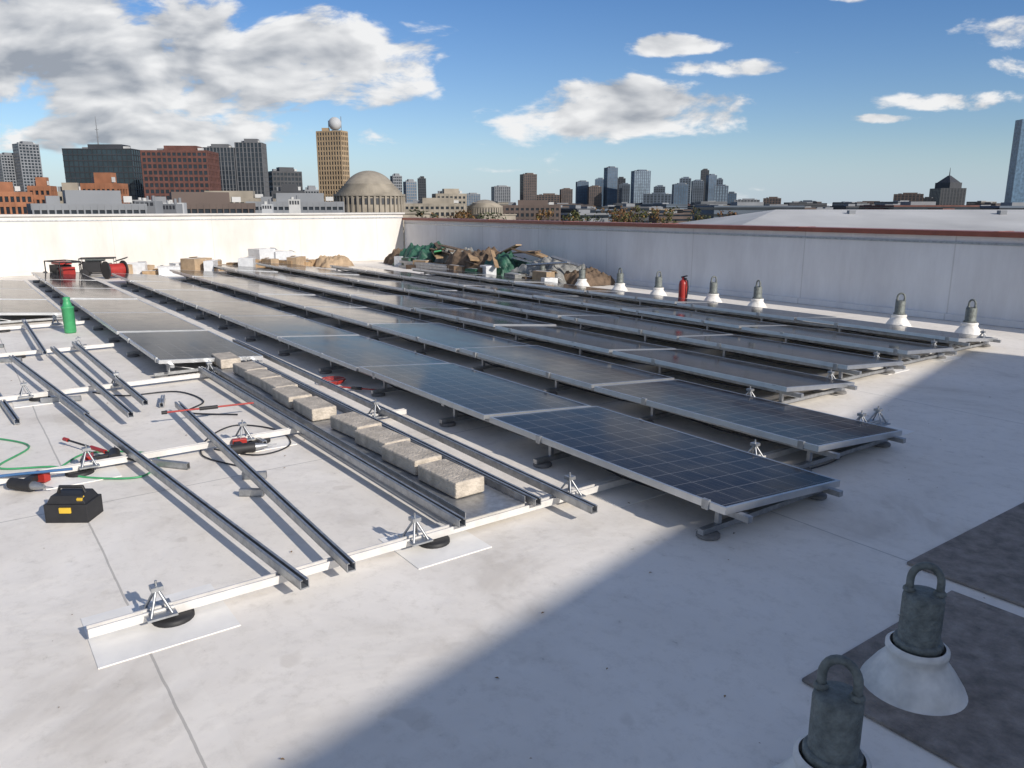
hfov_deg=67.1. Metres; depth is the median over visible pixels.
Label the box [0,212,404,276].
parapet wall
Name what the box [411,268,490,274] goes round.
solar panel
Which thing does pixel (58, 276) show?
solar panel
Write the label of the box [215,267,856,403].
solar rack
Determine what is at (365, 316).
solar panel
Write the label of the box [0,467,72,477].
layout pole
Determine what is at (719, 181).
office tower
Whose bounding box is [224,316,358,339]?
solar panel
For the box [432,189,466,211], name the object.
stone campus building
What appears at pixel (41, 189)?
orange brick building
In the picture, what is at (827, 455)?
solar rack
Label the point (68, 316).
green canister
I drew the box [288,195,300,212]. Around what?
air handling unit
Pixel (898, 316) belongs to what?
roof anchor
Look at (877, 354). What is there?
support strut
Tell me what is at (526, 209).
stone campus building
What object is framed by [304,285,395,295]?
solar panel
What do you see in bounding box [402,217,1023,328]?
parapet wall
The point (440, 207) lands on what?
stone campus building
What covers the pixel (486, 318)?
solar panel
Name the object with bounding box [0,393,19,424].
metal rail
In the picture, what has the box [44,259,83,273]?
portable generator
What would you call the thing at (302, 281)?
solar panel
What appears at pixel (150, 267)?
cardboard box
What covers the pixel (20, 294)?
solar panel
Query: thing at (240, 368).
concrete block
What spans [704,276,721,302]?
roof anchor
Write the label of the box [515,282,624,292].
solar panel
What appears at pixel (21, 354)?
support strut
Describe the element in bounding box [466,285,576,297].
solar panel
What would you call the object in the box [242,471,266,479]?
metal offcut
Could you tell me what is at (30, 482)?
cordless drill
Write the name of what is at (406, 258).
cardboard box
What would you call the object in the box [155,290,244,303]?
solar panel
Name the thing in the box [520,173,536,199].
office tower
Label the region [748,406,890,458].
support strut
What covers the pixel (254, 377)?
concrete block
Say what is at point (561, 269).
tarpaulin heap
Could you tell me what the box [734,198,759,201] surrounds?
office tower
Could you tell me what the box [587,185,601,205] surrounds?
office tower
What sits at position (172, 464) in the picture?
metal offcut
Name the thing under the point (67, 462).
extension cord
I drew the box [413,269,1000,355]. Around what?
solar rack
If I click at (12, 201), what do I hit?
orange brick building
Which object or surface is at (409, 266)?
cardboard box
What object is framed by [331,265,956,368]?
solar rack
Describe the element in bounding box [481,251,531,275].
tarpaulin heap
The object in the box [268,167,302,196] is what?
office block
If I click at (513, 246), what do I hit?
scrap board
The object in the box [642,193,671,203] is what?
office tower
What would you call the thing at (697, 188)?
office tower
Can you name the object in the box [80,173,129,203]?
orange brick building
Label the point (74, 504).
tool case
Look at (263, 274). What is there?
solar panel
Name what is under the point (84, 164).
glass office building
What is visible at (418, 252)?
tarpaulin heap
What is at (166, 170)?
brick office building
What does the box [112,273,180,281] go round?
solar panel
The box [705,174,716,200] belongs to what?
office tower
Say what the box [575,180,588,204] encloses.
office tower
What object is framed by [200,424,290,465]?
black cable
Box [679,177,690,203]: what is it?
office tower
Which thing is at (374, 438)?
concrete block
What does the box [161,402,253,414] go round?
clamp bar
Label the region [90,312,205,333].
solar panel
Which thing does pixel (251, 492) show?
metal offcut
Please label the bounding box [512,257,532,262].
scrap board
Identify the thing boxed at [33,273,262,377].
solar rack
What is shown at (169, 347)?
solar panel
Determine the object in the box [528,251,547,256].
scrap board
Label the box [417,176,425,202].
office tower
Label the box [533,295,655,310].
solar panel
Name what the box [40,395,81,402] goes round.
metal offcut
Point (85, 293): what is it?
solar panel
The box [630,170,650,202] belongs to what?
office tower
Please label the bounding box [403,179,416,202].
office tower
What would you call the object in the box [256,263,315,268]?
solar panel
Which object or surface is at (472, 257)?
scrap board
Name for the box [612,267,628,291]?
roof anchor
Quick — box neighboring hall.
[679,210,1023,231]
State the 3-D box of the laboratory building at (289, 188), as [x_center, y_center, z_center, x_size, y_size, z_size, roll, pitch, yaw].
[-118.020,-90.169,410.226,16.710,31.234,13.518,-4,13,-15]
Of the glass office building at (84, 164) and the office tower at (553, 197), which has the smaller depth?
the glass office building at (84, 164)
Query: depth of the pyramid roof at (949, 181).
2213.34 m
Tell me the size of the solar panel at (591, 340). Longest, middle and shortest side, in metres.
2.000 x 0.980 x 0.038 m
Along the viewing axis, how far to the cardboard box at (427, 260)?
20.06 m
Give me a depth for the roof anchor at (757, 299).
12.24 m
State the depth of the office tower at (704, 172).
2794.55 m
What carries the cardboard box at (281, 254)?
on the roof at (398, 660)
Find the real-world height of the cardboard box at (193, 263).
0.379 m
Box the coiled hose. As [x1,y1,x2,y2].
[322,376,345,384]
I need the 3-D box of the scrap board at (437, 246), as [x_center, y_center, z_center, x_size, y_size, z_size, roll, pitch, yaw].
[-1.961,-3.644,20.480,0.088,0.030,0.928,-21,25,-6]
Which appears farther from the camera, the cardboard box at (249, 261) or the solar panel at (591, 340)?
the cardboard box at (249, 261)
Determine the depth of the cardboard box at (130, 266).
18.26 m
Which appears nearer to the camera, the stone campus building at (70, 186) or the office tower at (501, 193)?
the stone campus building at (70, 186)
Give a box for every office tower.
[0,152,17,191]
[12,141,42,191]
[202,144,237,190]
[234,139,269,196]
[390,173,402,193]
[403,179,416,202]
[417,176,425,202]
[467,193,479,205]
[491,185,510,201]
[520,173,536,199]
[537,193,559,203]
[560,188,572,203]
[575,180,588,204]
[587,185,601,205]
[595,178,603,205]
[603,166,617,205]
[617,177,625,202]
[619,183,629,202]
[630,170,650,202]
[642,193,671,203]
[653,185,664,192]
[671,183,688,203]
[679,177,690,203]
[690,180,703,204]
[700,169,708,200]
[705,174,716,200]
[713,185,728,202]
[717,178,722,185]
[728,192,736,202]
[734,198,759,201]
[763,197,780,203]
[855,201,882,204]
[893,193,923,201]
[923,197,933,201]
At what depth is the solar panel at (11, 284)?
14.77 m
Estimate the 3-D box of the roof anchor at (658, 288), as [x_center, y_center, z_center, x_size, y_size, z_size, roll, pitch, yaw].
[2.654,-1.814,13.990,0.370,0.463,0.370,-7,15,-29]
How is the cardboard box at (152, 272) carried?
on the roof at (398, 660)
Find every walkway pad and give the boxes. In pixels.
[802,590,1023,767]
[907,502,1023,606]
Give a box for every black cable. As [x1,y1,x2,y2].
[92,391,237,414]
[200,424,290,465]
[811,456,841,468]
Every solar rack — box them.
[0,315,62,323]
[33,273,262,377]
[120,278,842,540]
[173,272,905,471]
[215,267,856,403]
[257,264,905,380]
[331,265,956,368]
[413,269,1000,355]
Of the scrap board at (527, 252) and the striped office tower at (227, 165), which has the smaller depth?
the scrap board at (527, 252)
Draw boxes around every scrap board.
[429,248,449,254]
[431,248,442,258]
[434,242,441,249]
[438,245,463,250]
[467,253,479,260]
[490,250,498,267]
[499,244,521,253]
[511,248,542,257]
[512,250,540,253]
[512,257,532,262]
[526,261,569,265]
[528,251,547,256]
[551,255,580,266]
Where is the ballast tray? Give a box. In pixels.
[209,360,524,519]
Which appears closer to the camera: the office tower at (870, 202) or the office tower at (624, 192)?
the office tower at (870, 202)
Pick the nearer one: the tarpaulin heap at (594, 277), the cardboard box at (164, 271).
the tarpaulin heap at (594, 277)
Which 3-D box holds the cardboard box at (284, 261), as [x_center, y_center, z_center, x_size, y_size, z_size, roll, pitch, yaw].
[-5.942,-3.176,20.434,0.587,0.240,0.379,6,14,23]
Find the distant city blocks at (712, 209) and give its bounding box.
[472,201,1023,222]
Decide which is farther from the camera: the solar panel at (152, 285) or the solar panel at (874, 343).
the solar panel at (152, 285)
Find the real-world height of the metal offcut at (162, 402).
0.041 m
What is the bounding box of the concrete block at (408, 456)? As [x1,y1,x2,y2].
[381,440,441,474]
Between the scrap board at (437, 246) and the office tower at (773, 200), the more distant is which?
the office tower at (773, 200)
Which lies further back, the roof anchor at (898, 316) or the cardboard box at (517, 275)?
the cardboard box at (517, 275)
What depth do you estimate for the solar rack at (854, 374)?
9.15 m
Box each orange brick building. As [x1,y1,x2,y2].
[0,182,33,213]
[27,177,57,202]
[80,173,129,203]
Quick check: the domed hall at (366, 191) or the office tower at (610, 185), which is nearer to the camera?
the domed hall at (366, 191)
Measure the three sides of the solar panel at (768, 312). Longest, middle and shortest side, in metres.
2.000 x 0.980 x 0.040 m
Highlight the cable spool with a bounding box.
[101,260,128,278]
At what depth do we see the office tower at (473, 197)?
2414.30 m
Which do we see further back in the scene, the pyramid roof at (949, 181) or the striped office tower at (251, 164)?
the pyramid roof at (949, 181)
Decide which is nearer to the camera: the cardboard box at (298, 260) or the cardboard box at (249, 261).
the cardboard box at (249, 261)
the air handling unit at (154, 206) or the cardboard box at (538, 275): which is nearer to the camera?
the cardboard box at (538, 275)
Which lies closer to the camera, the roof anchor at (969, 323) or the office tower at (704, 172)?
the roof anchor at (969, 323)
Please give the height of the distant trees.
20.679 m
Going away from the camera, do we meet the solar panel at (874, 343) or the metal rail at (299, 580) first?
the metal rail at (299, 580)
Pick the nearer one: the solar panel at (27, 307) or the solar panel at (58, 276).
the solar panel at (27, 307)
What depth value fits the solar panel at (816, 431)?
5.46 m
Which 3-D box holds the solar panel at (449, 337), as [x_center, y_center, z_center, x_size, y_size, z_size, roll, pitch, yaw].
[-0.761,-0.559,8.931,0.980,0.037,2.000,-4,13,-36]
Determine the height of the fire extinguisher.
0.492 m
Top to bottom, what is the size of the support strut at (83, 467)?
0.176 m
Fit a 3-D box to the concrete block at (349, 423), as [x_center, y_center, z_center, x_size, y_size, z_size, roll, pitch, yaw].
[-1.077,0.284,5.331,0.190,0.090,0.390,-11,17,-39]
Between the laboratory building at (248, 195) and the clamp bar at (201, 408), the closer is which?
the clamp bar at (201, 408)
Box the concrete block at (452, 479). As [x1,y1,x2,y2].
[418,459,483,498]
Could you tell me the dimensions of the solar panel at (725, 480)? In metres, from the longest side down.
2.000 x 0.980 x 0.040 m
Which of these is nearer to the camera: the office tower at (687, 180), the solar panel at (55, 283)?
the solar panel at (55, 283)
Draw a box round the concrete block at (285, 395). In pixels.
[272,385,311,407]
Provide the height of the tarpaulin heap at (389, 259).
0.455 m
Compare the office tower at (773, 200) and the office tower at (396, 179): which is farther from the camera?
the office tower at (773, 200)
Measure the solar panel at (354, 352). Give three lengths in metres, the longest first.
2.000 x 0.980 x 0.037 m
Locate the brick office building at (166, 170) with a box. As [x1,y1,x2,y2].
[140,146,221,199]
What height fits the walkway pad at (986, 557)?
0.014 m
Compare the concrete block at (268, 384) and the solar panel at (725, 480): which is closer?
the solar panel at (725, 480)
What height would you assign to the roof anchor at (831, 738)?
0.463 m
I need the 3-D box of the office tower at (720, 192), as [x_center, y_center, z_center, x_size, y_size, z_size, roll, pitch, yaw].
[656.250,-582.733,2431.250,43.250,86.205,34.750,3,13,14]
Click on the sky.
(824, 101)
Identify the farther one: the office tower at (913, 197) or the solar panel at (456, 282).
the office tower at (913, 197)
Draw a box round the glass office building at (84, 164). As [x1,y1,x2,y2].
[62,144,144,203]
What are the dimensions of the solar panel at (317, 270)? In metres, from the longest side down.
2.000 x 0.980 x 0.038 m
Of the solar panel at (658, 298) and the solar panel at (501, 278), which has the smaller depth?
the solar panel at (658, 298)
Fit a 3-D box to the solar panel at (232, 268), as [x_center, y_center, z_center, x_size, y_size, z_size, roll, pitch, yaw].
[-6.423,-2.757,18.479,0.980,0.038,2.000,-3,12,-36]
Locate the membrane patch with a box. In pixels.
[12,327,992,668]
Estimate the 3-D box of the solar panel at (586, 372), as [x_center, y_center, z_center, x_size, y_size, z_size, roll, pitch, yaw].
[0.451,-0.191,7.325,0.980,0.039,2.000,-4,13,-36]
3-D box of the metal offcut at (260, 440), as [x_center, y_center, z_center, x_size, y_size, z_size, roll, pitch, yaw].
[-1.765,0.387,5.355,0.030,0.041,0.247,-11,17,-40]
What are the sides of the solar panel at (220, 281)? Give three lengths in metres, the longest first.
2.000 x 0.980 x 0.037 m
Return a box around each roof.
[0,260,1023,767]
[935,168,961,187]
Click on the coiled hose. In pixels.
(337, 378)
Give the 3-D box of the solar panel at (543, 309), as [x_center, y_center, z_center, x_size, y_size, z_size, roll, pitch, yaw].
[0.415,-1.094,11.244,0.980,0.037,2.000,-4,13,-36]
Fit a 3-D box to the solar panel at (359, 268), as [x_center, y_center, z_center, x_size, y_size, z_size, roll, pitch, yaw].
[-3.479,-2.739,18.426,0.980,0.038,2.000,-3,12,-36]
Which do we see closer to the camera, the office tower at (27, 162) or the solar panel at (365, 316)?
the solar panel at (365, 316)
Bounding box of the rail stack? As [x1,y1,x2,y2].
[399,260,447,268]
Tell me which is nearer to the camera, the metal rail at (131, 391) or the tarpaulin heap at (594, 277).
the metal rail at (131, 391)
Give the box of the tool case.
[43,485,103,522]
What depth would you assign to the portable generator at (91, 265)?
17.96 m
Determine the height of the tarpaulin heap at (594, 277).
0.364 m
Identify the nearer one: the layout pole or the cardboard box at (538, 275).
the layout pole
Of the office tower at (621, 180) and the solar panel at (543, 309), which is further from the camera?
the office tower at (621, 180)
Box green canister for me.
[60,297,76,333]
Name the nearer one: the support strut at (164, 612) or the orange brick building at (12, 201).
the support strut at (164, 612)
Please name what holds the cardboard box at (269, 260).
on the roof at (398, 660)
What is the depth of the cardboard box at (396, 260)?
21.19 m
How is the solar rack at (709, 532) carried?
on the roof at (398, 660)
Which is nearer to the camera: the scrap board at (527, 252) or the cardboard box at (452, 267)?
the scrap board at (527, 252)
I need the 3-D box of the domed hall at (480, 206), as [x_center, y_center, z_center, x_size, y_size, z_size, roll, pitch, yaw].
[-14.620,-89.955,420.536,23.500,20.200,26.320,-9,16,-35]
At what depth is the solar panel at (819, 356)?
7.79 m
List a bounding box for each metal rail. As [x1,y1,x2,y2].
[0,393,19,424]
[9,355,89,414]
[22,319,46,354]
[50,346,133,417]
[59,396,308,589]
[72,341,147,405]
[175,401,355,572]
[198,366,465,527]
[232,339,597,513]
[253,360,540,506]
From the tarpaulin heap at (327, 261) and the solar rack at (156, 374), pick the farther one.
the tarpaulin heap at (327, 261)
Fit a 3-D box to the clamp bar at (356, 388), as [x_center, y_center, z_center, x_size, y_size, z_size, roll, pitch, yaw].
[-1.375,0.038,6.847,0.494,0.027,0.028,4,14,18]
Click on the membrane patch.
(122, 645)
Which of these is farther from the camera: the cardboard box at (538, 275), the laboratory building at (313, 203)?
the laboratory building at (313, 203)
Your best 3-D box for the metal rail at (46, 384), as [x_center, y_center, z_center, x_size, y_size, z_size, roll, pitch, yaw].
[-4.132,-0.022,6.807,0.040,0.041,3.013,-11,17,-40]
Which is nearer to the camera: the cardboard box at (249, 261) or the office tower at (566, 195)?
the cardboard box at (249, 261)
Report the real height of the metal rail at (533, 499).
0.041 m
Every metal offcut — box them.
[0,358,21,361]
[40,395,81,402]
[152,458,189,469]
[159,395,164,407]
[239,488,264,496]
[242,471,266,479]
[250,433,266,442]
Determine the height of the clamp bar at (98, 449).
0.027 m
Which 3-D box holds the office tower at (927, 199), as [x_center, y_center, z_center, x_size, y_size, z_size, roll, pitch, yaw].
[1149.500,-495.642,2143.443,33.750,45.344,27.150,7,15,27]
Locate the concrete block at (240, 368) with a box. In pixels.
[233,361,266,376]
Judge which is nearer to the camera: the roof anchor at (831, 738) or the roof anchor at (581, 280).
the roof anchor at (831, 738)
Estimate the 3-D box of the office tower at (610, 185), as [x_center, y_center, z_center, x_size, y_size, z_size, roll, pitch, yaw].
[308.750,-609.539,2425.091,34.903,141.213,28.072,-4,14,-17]
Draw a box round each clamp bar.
[62,437,135,461]
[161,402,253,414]
[339,386,374,389]
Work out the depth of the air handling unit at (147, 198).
240.47 m
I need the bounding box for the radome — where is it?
[322,116,341,130]
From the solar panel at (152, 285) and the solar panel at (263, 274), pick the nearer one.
the solar panel at (152, 285)
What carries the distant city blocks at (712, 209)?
on the ground
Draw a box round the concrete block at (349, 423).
[330,412,381,437]
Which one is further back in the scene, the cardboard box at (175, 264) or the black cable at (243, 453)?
the cardboard box at (175, 264)
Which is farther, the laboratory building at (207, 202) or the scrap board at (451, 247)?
the laboratory building at (207, 202)
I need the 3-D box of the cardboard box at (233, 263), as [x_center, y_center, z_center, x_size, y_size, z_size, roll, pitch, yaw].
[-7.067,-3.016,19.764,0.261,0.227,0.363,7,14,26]
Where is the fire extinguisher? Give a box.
[678,275,688,298]
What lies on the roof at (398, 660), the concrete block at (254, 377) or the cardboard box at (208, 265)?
the cardboard box at (208, 265)
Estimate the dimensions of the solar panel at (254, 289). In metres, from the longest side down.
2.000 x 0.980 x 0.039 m
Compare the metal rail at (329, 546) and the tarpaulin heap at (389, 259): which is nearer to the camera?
the metal rail at (329, 546)
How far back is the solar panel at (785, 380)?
6.94 m
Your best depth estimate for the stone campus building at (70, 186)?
250.82 m
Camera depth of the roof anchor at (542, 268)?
16.61 m
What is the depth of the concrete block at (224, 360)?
7.46 m
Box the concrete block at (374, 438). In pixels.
[354,425,409,454]
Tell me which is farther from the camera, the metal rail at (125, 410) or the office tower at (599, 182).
the office tower at (599, 182)
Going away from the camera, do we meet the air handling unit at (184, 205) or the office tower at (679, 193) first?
the air handling unit at (184, 205)
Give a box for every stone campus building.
[57,183,80,202]
[406,198,465,218]
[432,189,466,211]
[501,200,560,220]
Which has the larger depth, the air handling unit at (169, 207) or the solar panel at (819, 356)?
the air handling unit at (169, 207)
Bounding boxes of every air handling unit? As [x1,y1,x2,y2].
[131,196,150,203]
[134,196,163,213]
[163,198,186,212]
[163,199,182,213]
[261,199,273,212]
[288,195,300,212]
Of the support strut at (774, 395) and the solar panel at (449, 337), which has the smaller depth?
the support strut at (774, 395)
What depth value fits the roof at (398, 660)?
3.37 m
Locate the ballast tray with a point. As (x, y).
(493, 496)
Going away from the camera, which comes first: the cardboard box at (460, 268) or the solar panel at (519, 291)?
the solar panel at (519, 291)
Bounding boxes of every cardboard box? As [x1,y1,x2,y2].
[126,261,147,273]
[127,264,132,273]
[142,269,158,274]
[147,264,154,269]
[155,265,180,275]
[169,262,180,265]
[180,256,211,270]
[203,259,218,271]
[226,262,237,265]
[238,256,255,266]
[248,247,277,258]
[261,257,278,269]
[274,250,294,259]
[279,260,291,263]
[286,255,305,264]
[304,260,311,266]
[306,258,314,266]
[394,256,403,265]
[401,257,410,264]
[406,264,415,268]
[413,259,432,264]
[446,264,463,269]
[448,266,465,270]
[465,268,477,271]
[480,264,500,274]
[505,273,528,277]
[532,270,556,280]
[541,277,561,282]
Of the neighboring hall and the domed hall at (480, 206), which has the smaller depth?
the neighboring hall
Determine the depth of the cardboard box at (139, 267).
18.47 m
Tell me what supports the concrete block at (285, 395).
on the ballast tray
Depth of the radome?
568.70 m
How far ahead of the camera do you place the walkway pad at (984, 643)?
2.59 m
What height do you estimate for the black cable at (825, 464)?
0.007 m
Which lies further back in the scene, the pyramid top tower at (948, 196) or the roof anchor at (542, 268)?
the pyramid top tower at (948, 196)
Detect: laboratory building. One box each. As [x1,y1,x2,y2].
[26,190,146,213]
[133,192,255,212]
[204,191,275,202]
[245,193,344,212]
[271,184,304,198]
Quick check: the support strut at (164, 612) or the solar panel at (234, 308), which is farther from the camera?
the solar panel at (234, 308)
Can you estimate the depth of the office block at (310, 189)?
676.28 m
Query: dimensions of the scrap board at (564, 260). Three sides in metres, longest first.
0.724 x 0.090 x 0.030 m
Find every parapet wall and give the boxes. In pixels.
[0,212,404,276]
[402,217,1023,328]
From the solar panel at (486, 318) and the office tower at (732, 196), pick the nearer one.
the solar panel at (486, 318)
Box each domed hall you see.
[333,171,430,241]
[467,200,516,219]
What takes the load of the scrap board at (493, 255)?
on the tarpaulin heap at (507, 262)
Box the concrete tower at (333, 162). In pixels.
[316,130,349,201]
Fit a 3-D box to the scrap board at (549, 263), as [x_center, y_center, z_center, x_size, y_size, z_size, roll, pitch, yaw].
[0.749,-2.534,16.303,0.095,0.031,1.196,11,-4,-44]
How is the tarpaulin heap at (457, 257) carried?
on the roof at (398, 660)
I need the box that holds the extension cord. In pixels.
[0,438,159,478]
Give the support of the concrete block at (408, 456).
on the ballast tray
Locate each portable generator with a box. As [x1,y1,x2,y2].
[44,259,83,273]
[78,257,127,275]
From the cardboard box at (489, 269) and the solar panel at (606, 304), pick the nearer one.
the solar panel at (606, 304)
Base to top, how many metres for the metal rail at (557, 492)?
0.041 m
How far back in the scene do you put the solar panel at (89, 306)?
11.46 m
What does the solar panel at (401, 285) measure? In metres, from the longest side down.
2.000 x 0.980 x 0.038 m
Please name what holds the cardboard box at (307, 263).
on the roof at (398, 660)
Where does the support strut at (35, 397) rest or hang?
on the roof at (398, 660)
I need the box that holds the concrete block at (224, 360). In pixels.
[211,352,240,368]
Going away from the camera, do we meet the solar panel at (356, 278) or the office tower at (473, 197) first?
the solar panel at (356, 278)
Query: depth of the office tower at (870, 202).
1923.57 m
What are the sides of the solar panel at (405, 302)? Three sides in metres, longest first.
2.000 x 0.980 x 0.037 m
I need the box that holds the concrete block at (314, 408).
[293,396,336,420]
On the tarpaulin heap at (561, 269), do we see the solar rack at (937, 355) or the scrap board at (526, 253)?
the scrap board at (526, 253)
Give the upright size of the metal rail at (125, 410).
0.041 m
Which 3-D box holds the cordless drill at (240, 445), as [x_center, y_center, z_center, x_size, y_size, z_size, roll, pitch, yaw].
[-1.745,0.405,5.202,0.290,0.066,0.196,-6,14,-25]
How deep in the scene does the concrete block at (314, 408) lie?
5.68 m
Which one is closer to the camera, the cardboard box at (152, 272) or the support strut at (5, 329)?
the support strut at (5, 329)
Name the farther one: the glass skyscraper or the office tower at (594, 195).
the office tower at (594, 195)
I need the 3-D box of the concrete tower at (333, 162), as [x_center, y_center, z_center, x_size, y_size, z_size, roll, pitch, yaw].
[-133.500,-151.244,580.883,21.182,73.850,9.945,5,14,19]
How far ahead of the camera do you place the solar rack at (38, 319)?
10.87 m
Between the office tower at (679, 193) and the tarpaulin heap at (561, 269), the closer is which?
the tarpaulin heap at (561, 269)
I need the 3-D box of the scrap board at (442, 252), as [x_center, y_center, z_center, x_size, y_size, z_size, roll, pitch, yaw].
[-1.838,-3.437,20.141,0.086,0.032,1.095,-15,25,-34]
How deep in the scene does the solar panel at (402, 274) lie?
16.72 m
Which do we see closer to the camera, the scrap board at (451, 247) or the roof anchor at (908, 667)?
the roof anchor at (908, 667)
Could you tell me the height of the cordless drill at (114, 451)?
0.066 m
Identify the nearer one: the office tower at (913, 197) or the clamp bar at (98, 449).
the clamp bar at (98, 449)
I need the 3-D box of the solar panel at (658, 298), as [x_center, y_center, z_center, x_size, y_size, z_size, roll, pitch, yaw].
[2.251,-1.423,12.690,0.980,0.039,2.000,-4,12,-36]
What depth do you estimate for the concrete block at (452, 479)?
4.21 m
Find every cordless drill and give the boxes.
[6,470,53,490]
[85,446,119,460]
[231,437,276,453]
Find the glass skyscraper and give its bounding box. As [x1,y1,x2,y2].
[1004,119,1023,201]
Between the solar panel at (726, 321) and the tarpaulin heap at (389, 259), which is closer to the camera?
the solar panel at (726, 321)
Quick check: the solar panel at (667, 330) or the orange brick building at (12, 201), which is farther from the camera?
the orange brick building at (12, 201)
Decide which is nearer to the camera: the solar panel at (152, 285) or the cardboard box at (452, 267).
the solar panel at (152, 285)
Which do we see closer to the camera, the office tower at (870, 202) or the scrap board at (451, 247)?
the scrap board at (451, 247)
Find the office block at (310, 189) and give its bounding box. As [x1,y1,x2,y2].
[303,186,318,192]
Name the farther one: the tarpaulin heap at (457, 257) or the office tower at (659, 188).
the office tower at (659, 188)
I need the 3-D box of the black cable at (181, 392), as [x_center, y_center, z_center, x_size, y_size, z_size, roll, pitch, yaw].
[-2.850,0.132,6.526,1.696,0.010,0.422,8,15,31]
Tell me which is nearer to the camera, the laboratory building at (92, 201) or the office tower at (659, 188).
the laboratory building at (92, 201)
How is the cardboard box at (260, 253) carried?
on the roof at (398, 660)
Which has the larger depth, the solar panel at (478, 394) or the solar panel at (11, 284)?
the solar panel at (11, 284)
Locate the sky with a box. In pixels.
[0,0,1023,205]
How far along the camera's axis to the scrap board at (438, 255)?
19.89 m
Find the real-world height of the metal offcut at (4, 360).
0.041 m
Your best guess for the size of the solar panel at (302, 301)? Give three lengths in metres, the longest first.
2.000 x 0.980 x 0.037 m
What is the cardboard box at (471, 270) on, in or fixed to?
on the roof at (398, 660)
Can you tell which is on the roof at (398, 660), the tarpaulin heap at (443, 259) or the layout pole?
the tarpaulin heap at (443, 259)
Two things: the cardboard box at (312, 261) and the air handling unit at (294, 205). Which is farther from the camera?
the air handling unit at (294, 205)
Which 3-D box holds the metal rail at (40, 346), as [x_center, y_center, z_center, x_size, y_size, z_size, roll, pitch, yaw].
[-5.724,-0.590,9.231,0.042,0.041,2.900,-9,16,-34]
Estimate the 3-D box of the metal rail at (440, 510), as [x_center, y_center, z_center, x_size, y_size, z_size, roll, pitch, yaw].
[-1.611,0.267,5.583,0.046,0.041,4.600,-9,16,-35]
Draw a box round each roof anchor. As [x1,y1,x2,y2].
[539,260,544,270]
[575,264,589,286]
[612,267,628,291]
[650,271,666,295]
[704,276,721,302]
[747,280,766,307]
[771,654,871,767]
[860,562,967,715]
[885,293,911,326]
[955,299,982,335]
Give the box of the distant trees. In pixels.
[409,205,737,222]
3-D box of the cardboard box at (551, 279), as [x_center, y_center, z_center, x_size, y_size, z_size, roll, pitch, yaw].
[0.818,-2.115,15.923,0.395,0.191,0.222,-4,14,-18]
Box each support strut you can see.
[0,314,84,331]
[0,336,113,357]
[0,360,219,401]
[0,399,406,483]
[86,472,636,637]
[745,369,835,399]
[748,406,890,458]
[813,329,985,376]
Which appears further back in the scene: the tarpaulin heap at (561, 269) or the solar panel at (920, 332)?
the tarpaulin heap at (561, 269)
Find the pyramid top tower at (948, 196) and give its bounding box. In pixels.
[929,188,966,204]
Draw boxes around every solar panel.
[0,280,32,288]
[0,289,46,299]
[0,299,61,314]
[31,272,96,280]
[42,279,114,288]
[54,288,136,298]
[70,299,165,314]
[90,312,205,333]
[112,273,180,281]
[119,331,262,363]
[131,281,209,290]
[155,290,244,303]
[170,269,234,277]
[185,301,295,318]
[194,276,270,285]
[213,265,277,271]
[223,284,314,294]
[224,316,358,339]
[236,270,306,277]
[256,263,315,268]
[258,294,366,308]
[266,276,348,285]
[278,335,448,370]
[284,267,358,274]
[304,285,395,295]
[306,307,431,325]
[317,273,393,281]
[330,265,401,271]
[351,295,465,310]
[359,280,456,291]
[359,363,589,419]
[367,270,445,278]
[371,323,528,351]
[410,289,516,302]
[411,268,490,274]
[411,276,498,286]
[413,307,555,326]
[459,274,553,282]
[460,345,673,388]
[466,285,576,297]
[477,301,608,317]
[489,406,839,514]
[495,326,675,352]
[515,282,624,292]
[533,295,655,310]
[561,315,732,338]
[586,291,711,303]
[594,379,901,451]
[612,349,854,391]
[622,308,786,327]
[677,302,835,319]
[679,335,902,369]
[741,325,953,354]
[797,317,997,341]
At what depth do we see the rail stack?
19.75 m
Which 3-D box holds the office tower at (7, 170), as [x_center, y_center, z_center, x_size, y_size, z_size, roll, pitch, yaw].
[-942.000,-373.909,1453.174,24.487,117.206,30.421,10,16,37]
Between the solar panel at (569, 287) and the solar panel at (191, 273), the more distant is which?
the solar panel at (191, 273)
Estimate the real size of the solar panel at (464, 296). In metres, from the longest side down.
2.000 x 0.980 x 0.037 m
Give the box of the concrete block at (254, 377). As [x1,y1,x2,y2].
[244,369,280,387]
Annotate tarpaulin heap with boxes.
[314,254,353,267]
[383,248,406,264]
[392,241,444,264]
[434,247,473,262]
[443,247,498,270]
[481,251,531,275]
[511,256,586,283]
[564,267,615,286]
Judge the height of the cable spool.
0.400 m
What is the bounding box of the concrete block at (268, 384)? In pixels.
[260,376,297,394]

